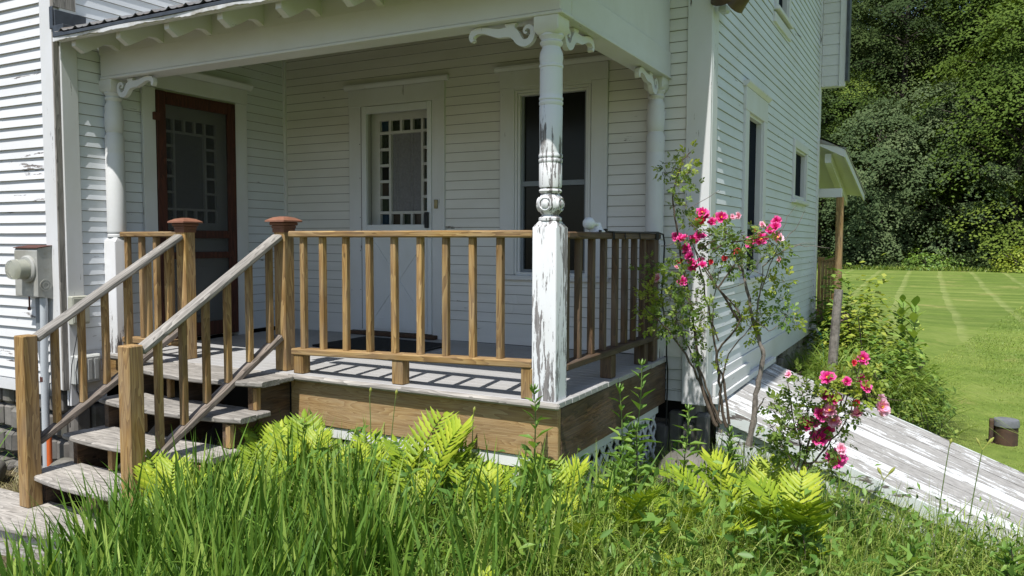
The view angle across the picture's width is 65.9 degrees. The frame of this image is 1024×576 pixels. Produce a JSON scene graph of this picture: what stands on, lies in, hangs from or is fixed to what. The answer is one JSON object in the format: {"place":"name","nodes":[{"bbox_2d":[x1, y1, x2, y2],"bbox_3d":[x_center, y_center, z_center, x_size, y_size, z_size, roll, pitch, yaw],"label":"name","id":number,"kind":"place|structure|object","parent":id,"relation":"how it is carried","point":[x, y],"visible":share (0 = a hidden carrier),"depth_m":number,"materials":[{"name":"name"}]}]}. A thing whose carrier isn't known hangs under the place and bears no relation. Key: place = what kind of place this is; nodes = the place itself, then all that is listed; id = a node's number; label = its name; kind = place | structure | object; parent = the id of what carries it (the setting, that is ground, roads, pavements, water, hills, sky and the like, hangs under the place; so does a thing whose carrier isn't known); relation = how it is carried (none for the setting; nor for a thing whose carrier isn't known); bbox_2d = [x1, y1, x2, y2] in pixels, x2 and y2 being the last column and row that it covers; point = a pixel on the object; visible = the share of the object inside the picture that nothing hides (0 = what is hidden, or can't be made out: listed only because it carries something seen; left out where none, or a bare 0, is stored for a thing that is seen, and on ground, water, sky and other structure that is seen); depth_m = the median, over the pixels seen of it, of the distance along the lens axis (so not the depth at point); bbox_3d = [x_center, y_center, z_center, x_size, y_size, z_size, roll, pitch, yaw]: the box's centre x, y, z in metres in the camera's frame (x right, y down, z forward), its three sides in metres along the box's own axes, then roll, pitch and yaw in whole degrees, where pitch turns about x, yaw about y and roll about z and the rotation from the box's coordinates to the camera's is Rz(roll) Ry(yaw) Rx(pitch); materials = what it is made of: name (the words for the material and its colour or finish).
{"place":"outdoors","nodes":[
{"label":"outdoors","id":0,"kind":"place"},
{"bbox_2d":[0,461,93,503],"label":"dry grass","id":1,"kind":"structure","parent":0,"point":[16,478],"depth_m":5.76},
{"bbox_2d":[0,30,1023,575],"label":"ground","id":2,"kind":"structure","parent":0,"point":[958,308],"depth_m":18.58,"materials":[{"name":"plant"}]},
{"bbox_2d":[0,460,6,482],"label":"stone","id":3,"kind":"object","parent":2,"relation":"on","point":[3,467],"visible":0.98,"depth_m":5.79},
{"bbox_2d":[46,437,51,465],"bbox_3d":[-3.314,1.262,5.659,0.046,0.421,0.036,2,4,28],"label":"ground pipe","id":4,"kind":"object","parent":2,"relation":"on","point":[49,450],"visible":0.31,"depth_m":5.64,"materials":[{"name":"orange plastic"}]},
{"bbox_2d":[0,361,293,564],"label":"porch steps","id":5,"kind":"structure","parent":2,"relation":"on","point":[268,396],"depth_m":4.85,"materials":[{"name":"grey wood"}]},
{"bbox_2d":[14,218,202,507],"bbox_3d":[-2.589,0.410,5.196,0.172,1.763,1.226,2,4,31],"label":"stair railing","id":6,"kind":"object","parent":5,"relation":"on","point":[31,438],"visible":0.87,"depth_m":5.01,"materials":[{"name":"brown wood"}]},
{"bbox_2d":[118,216,301,510],"bbox_3d":[-1.739,0.513,4.713,0.166,1.903,1.229,2,4,28],"label":"stair railing","id":7,"kind":"object","parent":5,"relation":"on","point":[131,387],"visible":0.93,"depth_m":4.63,"materials":[{"name":"brown wood"}]},
{"bbox_2d":[131,449,215,500],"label":"fern","id":8,"kind":"object","parent":2,"relation":"on","point":[150,469],"visible":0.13,"depth_m":4.20,"materials":[{"name":"green plant"}]},
{"bbox_2d":[220,460,287,501],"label":"fern","id":9,"kind":"object","parent":2,"relation":"on","point":[275,469],"visible":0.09,"depth_m":4.27,"materials":[{"name":"green plant"}]},
{"bbox_2d":[237,418,323,478],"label":"fern","id":10,"kind":"object","parent":2,"relation":"on","point":[267,437],"visible":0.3,"depth_m":4.68,"materials":[{"name":"green plant"}]},
{"bbox_2d":[271,409,333,475],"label":"fern","id":11,"kind":"object","parent":2,"relation":"on","point":[311,434],"visible":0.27,"depth_m":4.67,"materials":[{"name":"green plant"}]},
{"bbox_2d":[306,442,386,480],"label":"fern","id":12,"kind":"object","parent":2,"relation":"on","point":[334,459],"visible":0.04,"depth_m":4.56,"materials":[{"name":"green plant"}]},
{"bbox_2d":[53,0,671,523],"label":"porch","id":13,"kind":"object","parent":2,"relation":"on","point":[577,406],"visible":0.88,"depth_m":4.83,"materials":[{"name":"paint"}]},
{"bbox_2d":[120,231,177,345],"bbox_3d":[-2.632,0.040,5.786,0.620,0.907,0.085,2,4,28],"label":"porch railing","id":14,"kind":"object","parent":13,"relation":"on","point":[141,236],"visible":0.48,"depth_m":5.77,"materials":[{"name":"brown wood"}]},
{"bbox_2d":[312,336,441,352],"bbox_3d":[-1.024,0.458,6.329,0.974,0.017,0.694,2,4,28],"label":"doormat","id":15,"kind":"object","parent":13,"relation":"on","point":[384,344],"visible":0.58,"depth_m":6.28,"materials":[{"name":"black rubber"}]},
{"bbox_2d":[288,230,532,398],"bbox_3d":[-0.641,0.116,4.660,1.745,0.909,0.085,2,4,28],"label":"porch railing","id":16,"kind":"object","parent":13,"relation":"on","point":[303,353],"visible":0.94,"depth_m":4.64,"materials":[{"name":"brown wood"}]},
{"bbox_2d":[566,231,660,378],"bbox_3d":[0.650,0.103,5.002,0.090,0.904,1.607,2,4,28],"label":"porch railing","id":17,"kind":"object","parent":13,"relation":"on","point":[645,348],"visible":0.91,"depth_m":4.94,"materials":[{"name":"brown wood"}]},
{"bbox_2d":[608,231,668,425],"bbox_3d":[0.803,0.330,5.285,0.126,1.420,1.138,2,4,30],"label":"cable","id":18,"kind":"object","parent":17,"relation":"attached to","point":[657,234],"visible":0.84,"depth_m":5.65,"materials":[{"name":"black rubber"}]},
{"bbox_2d":[334,441,421,488],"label":"fern","id":19,"kind":"object","parent":2,"relation":"on","point":[363,453],"visible":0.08,"depth_m":4.45,"materials":[{"name":"green plant"}]},
{"bbox_2d":[349,428,441,500],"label":"fern","id":20,"kind":"object","parent":2,"relation":"on","point":[361,436],"visible":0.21,"depth_m":4.52,"materials":[{"name":"green plant"}]},
{"bbox_2d":[0,0,851,472],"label":"farmhouse","id":21,"kind":"object","parent":2,"relation":"on","point":[428,134],"visible":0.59,"depth_m":6.49,"materials":[{"name":"paint"}]},
{"bbox_2d":[5,245,52,309],"bbox_3d":[-3.482,-0.073,5.641,0.287,0.466,0.242,2,4,28],"label":"electric meter","id":22,"kind":"object","parent":21,"relation":"attached to","point":[28,269],"visible":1,"depth_m":5.61,"materials":[{"name":"grey metal"}]},
{"bbox_2d":[35,298,49,466],"bbox_3d":[-3.392,0.766,5.731,0.074,1.400,0.142,-3,4,-38],"label":"conduit","id":23,"kind":"object","parent":21,"relation":"attached to","point":[41,305],"visible":0.75,"depth_m":5.68,"materials":[{"name":"grey plastic"}]},
{"bbox_2d":[68,295,89,324],"bbox_3d":[-3.133,0.160,5.714,0.059,0.205,0.135,2,4,28],"label":"utility box","id":24,"kind":"object","parent":21,"relation":"attached to","point":[73,300],"visible":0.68,"depth_m":5.67,"materials":[{"name":"beige plastic"}]},
{"bbox_2d":[69,336,78,426],"bbox_3d":[-3.128,0.632,5.686,0.047,0.736,0.136,2,4,28],"label":"cable","id":25,"kind":"object","parent":24,"relation":"hanging from","point":[71,376],"visible":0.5,"depth_m":5.66,"materials":[{"name":"black rubber"}]},
{"bbox_2d":[70,353,100,384],"bbox_3d":[-3.104,0.590,5.761,0.095,0.210,0.190,2,4,28],"label":"utility box","id":26,"kind":"object","parent":21,"relation":"attached to","point":[93,367],"visible":0.74,"depth_m":5.74,"materials":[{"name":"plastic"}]},
{"bbox_2d":[140,72,253,338],"bbox_3d":[-2.686,-0.676,6.673,0.225,2.228,1.150,2,4,28],"label":"door","id":27,"kind":"structure","parent":21,"relation":"in","point":[194,125],"depth_m":6.75,"materials":[{"name":"paint"}]},
{"bbox_2d":[343,74,448,339],"bbox_3d":[-1.000,-0.689,6.962,1.105,2.232,0.235,2,4,28],"label":"door","id":28,"kind":"structure","parent":21,"relation":"in","point":[397,136],"depth_m":6.98,"materials":[{"name":"paint"}]},
{"bbox_2d":[494,55,612,282],"bbox_3d":[0.318,-0.911,6.203,1.020,1.710,0.100,2,4,28],"label":"window","id":29,"kind":"structure","parent":21,"relation":"in","point":[585,125],"depth_m":6.19,"materials":[{"name":"paint"}]},
{"bbox_2d":[711,0,748,14],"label":"floodlight","id":30,"kind":"object","parent":21,"relation":"attached to","point":[738,6],"visible":1,"depth_m":5.55,"materials":[{"name":"brown metal"}]},
{"bbox_2d":[739,79,771,283],"bbox_3d":[2.079,-0.900,6.987,0.224,1.675,0.980,2,4,28],"label":"window","id":31,"kind":"structure","parent":21,"relation":"in","point":[755,106],"depth_m":7.09,"materials":[{"name":"paint"}]},
{"bbox_2d":[774,0,793,29],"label":"window","id":32,"kind":"structure","parent":21,"relation":"in","point":[782,7],"depth_m":8.05,"materials":[{"name":"paint"}]},
{"bbox_2d":[791,138,809,205],"bbox_3d":[3.288,-1.329,9.204,0.219,0.700,1.030,2,4,28],"label":"window","id":33,"kind":"structure","parent":21,"relation":"in","point":[800,153],"depth_m":9.37,"materials":[{"name":"paint"}]},
{"bbox_2d":[815,138,865,355],"bbox_3d":[3.833,-0.695,12.114,2.695,3.652,2.460,2,4,28],"label":"porch","id":34,"kind":"object","parent":21,"relation":"attached to","point":[839,180],"visible":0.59,"depth_m":10.70,"materials":[{"name":"paint"}]},
{"bbox_2d":[375,406,477,516],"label":"fern","id":35,"kind":"object","parent":2,"relation":"on","point":[451,431],"visible":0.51,"depth_m":4.28,"materials":[{"name":"green plant"}]},
{"bbox_2d":[446,455,523,533],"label":"fern","id":36,"kind":"object","parent":2,"relation":"on","point":[489,465],"visible":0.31,"depth_m":4.11,"materials":[{"name":"green plant"}]},
{"bbox_2d":[439,450,541,519],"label":"fern","id":37,"kind":"object","parent":2,"relation":"on","point":[475,458],"visible":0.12,"depth_m":4.29,"materials":[{"name":"green plant"}]},
{"bbox_2d":[0,407,1023,575],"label":"sword leaves","id":38,"kind":"object","parent":2,"relation":"on","point":[140,548],"visible":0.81,"depth_m":3.50,"materials":[{"name":"green plant"}]},
{"bbox_2d":[512,384,555,504],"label":"tall weed","id":39,"kind":"object","parent":2,"relation":"on","point":[534,444],"visible":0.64,"depth_m":4.04,"materials":[{"name":"green plant"}]},
{"bbox_2d":[520,452,590,513],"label":"fern","id":40,"kind":"object","parent":2,"relation":"on","point":[570,467],"visible":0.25,"depth_m":4.14,"materials":[{"name":"green plant"}]},
{"bbox_2d":[93,410,1023,575],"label":"weeds","id":41,"kind":"object","parent":2,"relation":"on","point":[725,525],"visible":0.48,"depth_m":3.95,"materials":[{"name":"green plant"}]},
{"bbox_2d":[517,491,631,573],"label":"fern","id":42,"kind":"object","parent":2,"relation":"on","point":[591,522],"visible":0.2,"depth_m":3.78,"materials":[{"name":"green plant"}]},
{"bbox_2d":[148,442,1023,575],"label":"dead blades","id":43,"kind":"object","parent":2,"relation":"on","point":[754,525],"visible":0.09,"depth_m":4.57,"materials":[{"name":"beige plant"}]},
{"bbox_2d":[602,444,648,548],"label":"tall weed","id":44,"kind":"object","parent":2,"relation":"on","point":[623,467],"visible":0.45,"depth_m":4.12,"materials":[{"name":"green plant"}]},
{"bbox_2d":[605,417,650,491],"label":"tall weed","id":45,"kind":"object","parent":2,"relation":"on","point":[630,444],"visible":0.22,"depth_m":5.02,"materials":[{"name":"green plant"}]},
{"bbox_2d":[594,478,670,543],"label":"fern","id":46,"kind":"object","parent":2,"relation":"on","point":[646,500],"visible":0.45,"depth_m":3.83,"materials":[{"name":"green plant"}]},
{"bbox_2d":[601,359,663,521],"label":"tall weed","id":47,"kind":"object","parent":2,"relation":"on","point":[620,388],"visible":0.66,"depth_m":4.42,"materials":[{"name":"green plant"}]},
{"bbox_2d":[580,519,690,575],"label":"fern","id":48,"kind":"object","parent":2,"relation":"on","point":[626,530],"visible":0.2,"depth_m":3.75,"materials":[{"name":"green plant"}]},
{"bbox_2d":[616,421,658,515],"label":"tall weed","id":49,"kind":"object","parent":2,"relation":"on","point":[638,457],"visible":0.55,"depth_m":4.25,"materials":[{"name":"plant"}]},
{"bbox_2d":[654,449,718,505],"bbox_3d":[1.197,1.330,5.344,0.450,0.487,0.377,2,4,28],"label":"rock","id":50,"kind":"object","parent":2,"relation":"on","point":[693,458],"visible":0.15,"depth_m":5.25,"materials":[{"name":"stone"}]},
{"bbox_2d":[667,403,705,504],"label":"tall weed","id":51,"kind":"object","parent":2,"relation":"on","point":[689,430],"visible":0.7,"depth_m":4.86,"materials":[{"name":"green plant"}]},
{"bbox_2d":[630,484,756,552],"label":"fern","id":52,"kind":"object","parent":2,"relation":"on","point":[697,510],"visible":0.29,"depth_m":4.09,"materials":[{"name":"green plant"}]},
{"bbox_2d":[629,139,798,427],"bbox_3d":[1.215,-0.022,4.917,1.082,1.835,0.502,2,4,28],"label":"rose bush","id":53,"kind":"object","parent":2,"relation":"on","point":[721,217],"visible":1,"depth_m":4.91,"materials":[{"name":"green plant"}]},
{"bbox_2d":[671,464,771,542],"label":"fern","id":54,"kind":"object","parent":2,"relation":"on","point":[679,476],"visible":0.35,"depth_m":4.49,"materials":[{"name":"green plant"}]},
{"bbox_2d":[706,426,744,498],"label":"tall weed","id":55,"kind":"object","parent":2,"relation":"on","point":[729,447],"visible":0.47,"depth_m":5.07,"materials":[{"name":"green plant"}]},
{"bbox_2d":[652,446,816,562],"bbox_3d":[1.325,1.276,4.492,0.710,0.646,1.234,-1,4,-20],"label":"fern","id":56,"kind":"object","parent":2,"relation":"on","point":[762,469],"visible":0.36,"depth_m":4.61,"materials":[{"name":"green plant"}]},
{"bbox_2d":[663,190,825,446],"bbox_3d":[1.453,0.201,4.970,0.982,1.625,0.316,2,4,28],"label":"rose bush","id":57,"kind":"object","parent":2,"relation":"on","point":[756,332],"visible":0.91,"depth_m":4.93,"materials":[{"name":"plant"}]},
{"bbox_2d":[731,504,796,575],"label":"tall weed","id":58,"kind":"object","parent":2,"relation":"on","point":[777,511],"visible":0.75,"depth_m":3.89,"materials":[{"name":"green plant"}]},
{"bbox_2d":[727,464,835,569],"bbox_3d":[1.493,1.325,4.273,0.505,0.667,1.061,0,4,-4],"label":"fern","id":59,"kind":"object","parent":2,"relation":"on","point":[811,510],"visible":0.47,"depth_m":4.34,"materials":[{"name":"green plant"}]},
{"bbox_2d":[777,499,851,575],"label":"tall weed","id":60,"kind":"object","parent":2,"relation":"on","point":[802,529],"visible":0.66,"depth_m":3.95,"materials":[{"name":"plant"}]},
{"bbox_2d":[756,350,897,479],"bbox_3d":[1.747,0.727,4.407,0.756,0.774,0.393,2,4,28],"label":"rose bush","id":61,"kind":"object","parent":2,"relation":"on","point":[827,411],"visible":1,"depth_m":4.41,"materials":[{"name":"green plant"}]},
{"bbox_2d":[817,89,843,254],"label":"broadleaf tree","id":62,"kind":"object","parent":2,"relation":"on","point":[828,94],"depth_m":48.41,"materials":[{"name":"green plant"}]},
{"bbox_2d":[828,289,842,390],"bbox_3d":[3.526,0.753,8.663,0.163,1.485,0.108,2,4,28],"label":"fence post","id":63,"kind":"object","parent":2,"relation":"on","point":[835,330],"visible":0.58,"depth_m":8.60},
{"bbox_2d":[802,251,880,369],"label":"shrub","id":64,"kind":"object","parent":2,"relation":"on","point":[825,336],"visible":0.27,"depth_m":10.18,"materials":[{"name":"green plant"}]},
{"bbox_2d":[780,337,916,398],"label":"daylily clump","id":65,"kind":"object","parent":2,"relation":"on","point":[808,359],"visible":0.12,"depth_m":9.36,"materials":[{"name":"green plant"}]},
{"bbox_2d":[817,252,882,267],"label":"shrub","id":66,"kind":"object","parent":2,"relation":"on","point":[846,259],"visible":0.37,"depth_m":46.45,"materials":[{"name":"green plant"}]},
{"bbox_2d":[817,125,902,259],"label":"broadleaf tree","id":67,"kind":"object","parent":2,"relation":"on","point":[827,250],"visible":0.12,"depth_m":49.29,"materials":[{"name":"green plant"}]},
{"bbox_2d":[815,347,917,419],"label":"shrub","id":68,"kind":"object","parent":2,"relation":"on","point":[890,383],"visible":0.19,"depth_m":8.14,"materials":[{"name":"green plant"}]},
{"bbox_2d":[712,356,1023,568],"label":"cellar bulkhead","id":69,"kind":"object","parent":2,"relation":"on","point":[913,455],"visible":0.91,"depth_m":6.04,"materials":[{"name":"paint"}]},
{"bbox_2d":[813,253,928,364],"bbox_3d":[4.368,0.478,9.646,1.028,1.821,1.078,-1,4,-19],"label":"shrub","id":70,"kind":"object","parent":2,"relation":"on","point":[853,333],"visible":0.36,"depth_m":9.57,"materials":[{"name":"green plant"}]},
{"bbox_2d":[818,0,927,237],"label":"broadleaf tree","id":71,"kind":"object","parent":2,"relation":"on","point":[861,24],"visible":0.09,"depth_m":53.03,"materials":[{"name":"green plant"}]},
{"bbox_2d":[819,68,933,252],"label":"broadleaf tree","id":72,"kind":"object","parent":2,"relation":"on","point":[846,115],"visible":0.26,"depth_m":50.96,"materials":[{"name":"green plant"}]},
{"bbox_2d":[860,467,894,572],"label":"flower stalk","id":73,"kind":"object","parent":2,"relation":"on","point":[890,471],"visible":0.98,"depth_m":4.00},
{"bbox_2d":[821,0,949,186],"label":"broadleaf tree","id":74,"kind":"object","parent":2,"relation":"on","point":[894,24],"visible":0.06,"depth_m":58.38,"materials":[{"name":"green plant"}]},
{"bbox_2d":[858,249,922,268],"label":"shrub","id":75,"kind":"object","parent":2,"relation":"on","point":[886,262],"visible":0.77,"depth_m":45.35,"materials":[{"name":"green plant"}]},
{"bbox_2d":[837,318,956,424],"bbox_3d":[4.186,0.921,8.821,1.385,1.168,1.092,2,4,28],"label":"shrub","id":76,"kind":"object","parent":2,"relation":"on","point":[872,342],"visible":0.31,"depth_m":8.60,"materials":[{"name":"green plant"}]},
{"bbox_2d":[778,334,1019,446],"bbox_3d":[3.932,1.034,8.774,3.467,1.121,3.754,2,4,28],"label":"daylily clump","id":77,"kind":"object","parent":2,"relation":"on","point":[908,390],"visible":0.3,"depth_m":8.48,"materials":[{"name":"green plant"}]},
{"bbox_2d":[818,92,981,267],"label":"broadleaf tree","id":78,"kind":"object","parent":2,"relation":"on","point":[868,113],"visible":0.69,"depth_m":46.23,"materials":[{"name":"green plant"}]},
{"bbox_2d":[886,294,918,363],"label":"milkweed","id":79,"kind":"object","parent":2,"relation":"on","point":[900,312],"visible":0.51,"depth_m":9.48,"materials":[{"name":"green plant"}]},
{"bbox_2d":[876,535,932,575],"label":"tall weed","id":80,"kind":"object","parent":2,"relation":"on","point":[910,548],"visible":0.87,"depth_m":4.13,"materials":[{"name":"green plant"}]},
{"bbox_2d":[848,0,963,184],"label":"broadleaf tree","id":81,"kind":"object","parent":2,"relation":"on","point":[901,36],"visible":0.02,"depth_m":64.65,"materials":[{"name":"green plant"}]},
{"bbox_2d":[901,295,926,369],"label":"milkweed","id":82,"kind":"object","parent":2,"relation":"on","point":[913,317],"visible":0.66,"depth_m":9.25,"materials":[{"name":"green plant"}]},
{"bbox_2d":[827,0,1008,238],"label":"broadleaf tree","id":83,"kind":"object","parent":2,"relation":"on","point":[904,69],"visible":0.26,"depth_m":52.69,"materials":[{"name":"green plant"}]},
{"bbox_2d":[817,177,1023,256],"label":"undergrowth","id":84,"kind":"object","parent":2,"relation":"on","point":[942,229],"visible":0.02,"depth_m":51.50,"materials":[{"name":"green plant"}]},
{"bbox_2d":[897,393,958,440],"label":"shrub","id":85,"kind":"object","parent":2,"relation":"on","point":[913,411],"visible":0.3,"depth_m":7.60,"materials":[{"name":"green plant"}]},
{"bbox_2d":[895,248,969,270],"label":"shrub","id":86,"kind":"object","parent":2,"relation":"on","point":[928,264],"visible":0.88,"depth_m":43.93,"materials":[{"name":"green plant"}]},
{"bbox_2d":[844,72,1023,265],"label":"broadleaf tree","id":87,"kind":"object","parent":2,"relation":"on","point":[907,191],"visible":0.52,"depth_m":45.99,"materials":[{"name":"green plant"}]},
{"bbox_2d":[857,0,1013,156],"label":"broadleaf tree","id":88,"kind":"object","parent":2,"relation":"on","point":[919,12],"visible":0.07,"depth_m":58.78,"materials":[{"name":"green plant"}]},
{"bbox_2d":[914,394,956,442],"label":"shrub","id":89,"kind":"object","parent":2,"relation":"on","point":[933,420],"visible":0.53,"depth_m":7.51,"materials":[{"name":"green plant"}]},
{"bbox_2d":[857,0,1023,242],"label":"broadleaf tree","id":90,"kind":"object","parent":2,"relation":"on","point":[955,49],"visible":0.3,"depth_m":50.19,"materials":[{"name":"green plant"}]},
{"bbox_2d":[930,438,952,572],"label":"flower stalk","id":91,"kind":"object","parent":2,"relation":"on","point":[950,441],"visible":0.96,"depth_m":4.24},
{"bbox_2d":[891,377,1022,435],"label":"daylily clump","id":92,"kind":"object","parent":2,"relation":"on","point":[956,399],"visible":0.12,"depth_m":8.60,"materials":[{"name":"green plant"}]},
{"bbox_2d":[892,0,1023,267],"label":"broadleaf tree","id":93,"kind":"object","parent":2,"relation":"on","point":[1015,75],"visible":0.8,"depth_m":44.55,"materials":[{"name":"green plant"}]},
{"bbox_2d":[908,0,1021,198],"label":"broadleaf tree","id":94,"kind":"object","parent":2,"relation":"on","point":[962,65],"visible":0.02,"depth_m":56.92,"materials":[{"name":"green plant"}]},
{"bbox_2d":[947,250,998,270],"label":"shrub","id":95,"kind":"object","parent":2,"relation":"on","point":[984,261],"visible":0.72,"depth_m":43.14,"materials":[{"name":"green plant"}]},
{"bbox_2d":[924,0,1023,224],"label":"broadleaf tree","id":96,"kind":"object","parent":2,"relation":"on","point":[1006,124],"visible":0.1,"depth_m":46.78,"materials":[{"name":"green plant"}]},
{"bbox_2d":[959,437,993,575],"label":"flower stalk","id":97,"kind":"object","parent":2,"relation":"on","point":[989,441],"visible":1,"depth_m":4.13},
{"bbox_2d":[958,51,1023,262],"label":"broadleaf tree","id":98,"kind":"object","parent":2,"relation":"on","point":[1014,158],"visible":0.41,"depth_m":44.46,"materials":[{"name":"green plant"}]},
{"bbox_2d":[988,417,1019,446],"bbox_3d":[5.203,1.573,8.350,0.277,0.397,0.244,2,4,28],"label":"well casing","id":99,"kind":"object","parent":2,"relation":"on","point":[1003,436],"visible":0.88,"depth_m":8.26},
{"bbox_2d":[985,539,1023,575],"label":"tall weed","id":100,"kind":"object","parent":2,"relation":"on","point":[1006,559],"visible":0.87,"depth_m":4.23,"materials":[{"name":"plant"}]},
{"bbox_2d":[989,242,1023,272],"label":"shrub","id":101,"kind":"object","parent":2,"relation":"on","point":[1019,266],"visible":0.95,"depth_m":41.53,"materials":[{"name":"green plant"}]},
{"bbox_2d":[35,418,1023,575],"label":"tall grass","id":102,"kind":"structure","parent":0,"point":[715,554],"depth_m":3.98,"materials":[{"name":"plant"}]},
{"bbox_2d":[583,217,607,231],"bbox_3d":[0.489,-0.374,4.672,0.088,0.086,0.222,2,4,28],"label":"security camera","id":103,"kind":"object","parent":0,"point":[589,223],"visible":0.98,"depth_m":4.60,"materials":[{"name":"white plastic"}]},
{"bbox_2d":[817,263,1023,272],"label":"rough grass","id":104,"kind":"structure","parent":0,"point":[960,269],"depth_m":43.62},
{"bbox_2d":[924,306,1023,469],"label":"lawn grass","id":105,"kind":"structure","parent":0,"point":[1004,357],"depth_m":13.52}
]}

